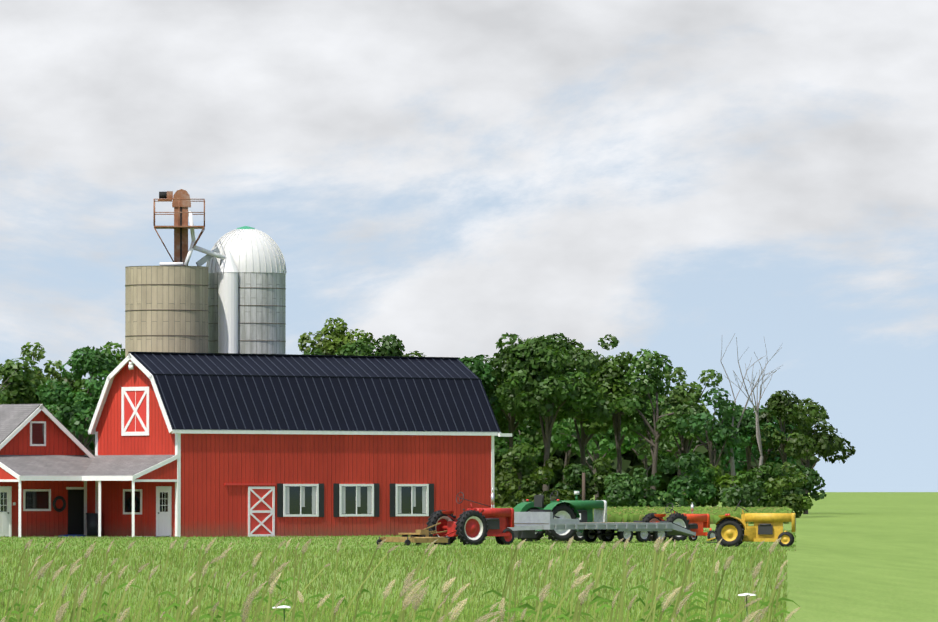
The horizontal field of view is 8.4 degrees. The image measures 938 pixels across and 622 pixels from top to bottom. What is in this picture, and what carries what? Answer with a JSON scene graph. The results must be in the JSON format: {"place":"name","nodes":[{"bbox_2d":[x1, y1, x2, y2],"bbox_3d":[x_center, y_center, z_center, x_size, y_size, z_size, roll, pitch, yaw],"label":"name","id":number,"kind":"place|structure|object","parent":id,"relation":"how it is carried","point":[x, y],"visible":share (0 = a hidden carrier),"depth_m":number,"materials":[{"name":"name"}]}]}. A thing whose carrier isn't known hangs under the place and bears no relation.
{"place":"outdoors","nodes":[
{"label":"outdoors","id":0,"kind":"place"},
{"bbox_2d":[0,546,788,603],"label":"field grass","id":1,"kind":"structure","parent":0,"point":[537,568],"depth_m":149.77,"materials":[{"name":"green plant"}]},
{"bbox_2d":[0,593,790,621],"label":"field grass","id":2,"kind":"structure","parent":0,"point":[236,607],"depth_m":100.57,"materials":[{"name":"green plant"}]},
{"bbox_2d":[0,492,937,621],"bbox_3d":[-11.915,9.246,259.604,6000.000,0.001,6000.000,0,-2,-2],"label":"ground","id":3,"kind":"structure","parent":0,"point":[863,557],"depth_m":162.38,"materials":[{"name":"green plant"}]},
{"bbox_2d":[0,410,86,536],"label":"house","id":4,"kind":"structure","parent":3,"relation":"on","point":[52,508],"depth_m":262.05,"materials":[{"name":"red wood"}]},
{"bbox_2d":[0,404,94,457],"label":"house roof","id":5,"kind":"structure","parent":4,"relation":"attached to","point":[15,419],"depth_m":261.95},
{"bbox_2d":[0,454,178,536],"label":"porch","id":6,"kind":"object","parent":3,"relation":"on","point":[132,468],"visible":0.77,"depth_m":260.17,"materials":[{"name":"white"}]},
{"bbox_2d":[125,266,208,356],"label":"silo","id":7,"kind":"object","parent":3,"relation":"on","point":[166,308],"visible":0.27,"depth_m":271.30,"materials":[{"name":"concrete"}]},
{"bbox_2d":[153,189,224,265],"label":"grain elevator leg","id":8,"kind":"object","parent":7,"relation":"on","point":[181,201],"visible":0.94,"depth_m":273.23,"materials":[{"name":"metal"}]},
{"bbox_2d":[206,226,285,353],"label":"domed silo","id":9,"kind":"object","parent":3,"relation":"on","point":[247,295],"depth_m":273.95,"materials":[{"name":"metal"}]},
{"bbox_2d":[88,352,511,536],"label":"barn","id":10,"kind":"structure","parent":3,"relation":"on","point":[293,445],"depth_m":264.24,"materials":[{"name":"red wood"}]},
{"bbox_2d":[69,536,597,538],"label":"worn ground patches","id":11,"kind":"object","parent":3,"relation":"on","point":[321,536],"visible":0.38,"depth_m":262.27,"materials":[{"name":"brown soil"}]},
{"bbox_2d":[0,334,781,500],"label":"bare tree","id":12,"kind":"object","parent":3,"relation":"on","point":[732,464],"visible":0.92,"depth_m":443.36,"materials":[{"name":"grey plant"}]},
{"bbox_2d":[0,529,796,551],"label":"lawn tufts","id":13,"kind":"object","parent":3,"relation":"on","point":[265,539],"visible":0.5,"depth_m":225.24,"materials":[{"name":"green plant"}]},
{"bbox_2d":[0,536,799,621],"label":"tall grass stalks","id":14,"kind":"object","parent":3,"relation":"on","point":[407,600],"depth_m":64.54,"materials":[{"name":"green plant"}]},
{"bbox_2d":[26,602,785,621],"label":"field weeds","id":15,"kind":"object","parent":3,"relation":"on","point":[417,616],"visible":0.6,"depth_m":67.46,"materials":[{"name":"green plant"}]},
{"bbox_2d":[376,522,449,545],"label":"mower deck","id":16,"kind":"structure","parent":3,"relation":"on","point":[418,537],"depth_m":221.85,"materials":[{"name":"metal"}]},
{"bbox_2d":[0,317,855,517],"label":"tree line","id":17,"kind":"object","parent":3,"relation":"on","point":[595,381],"depth_m":447.12,"materials":[{"name":"green plant"}]},
{"bbox_2d":[71,373,819,498],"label":"bushes","id":18,"kind":"object","parent":3,"relation":"on","point":[631,461],"visible":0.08,"depth_m":506.98,"materials":[{"name":"green plant"}]},
{"bbox_2d":[426,488,513,544],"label":"red tractor","id":19,"kind":"object","parent":3,"relation":"on","point":[473,526],"visible":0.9,"depth_m":223.81,"materials":[{"name":"paint"}]},
{"bbox_2d":[273,593,755,621],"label":"queen annes lace","id":20,"kind":"object","parent":3,"relation":"on","point":[744,594],"visible":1,"depth_m":40.00,"materials":[{"name":"white"}]},
{"bbox_2d":[513,490,606,541],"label":"green tractor","id":21,"kind":"object","parent":3,"relation":"on","point":[580,510],"visible":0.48,"depth_m":238.46,"materials":[{"name":"paint"}]},
{"bbox_2d":[582,473,584,499],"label":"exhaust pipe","id":22,"kind":"object","parent":21,"relation":"part of","point":[583,486],"visible":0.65,"depth_m":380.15,"materials":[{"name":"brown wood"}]},
{"bbox_2d":[507,510,695,542],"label":"flatbed trailer","id":23,"kind":"object","parent":3,"relation":"on","point":[527,524],"visible":0.92,"depth_m":232.72,"materials":[{"name":"grey metal"}]},
{"bbox_2d":[494,506,791,523],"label":"corn field","id":24,"kind":"structure","parent":3,"relation":"on","point":[624,514],"depth_m":372.47,"materials":[{"name":"green plant"}]},
{"bbox_2d":[642,503,715,541],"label":"orange tractor","id":25,"kind":"object","parent":3,"relation":"on","point":[696,523],"visible":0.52,"depth_m":239.71,"materials":[{"name":"paint"}]},
{"bbox_2d":[706,500,795,546],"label":"yellow tractor","id":26,"kind":"object","parent":3,"relation":"on","point":[730,531],"visible":0.96,"depth_m":217.40,"materials":[{"name":"paint"}]},
{"bbox_2d":[0,0,937,491],"label":"sky","id":27,"kind":"structure","parent":0,"point":[676,179],"materials":[{"name":"white"}]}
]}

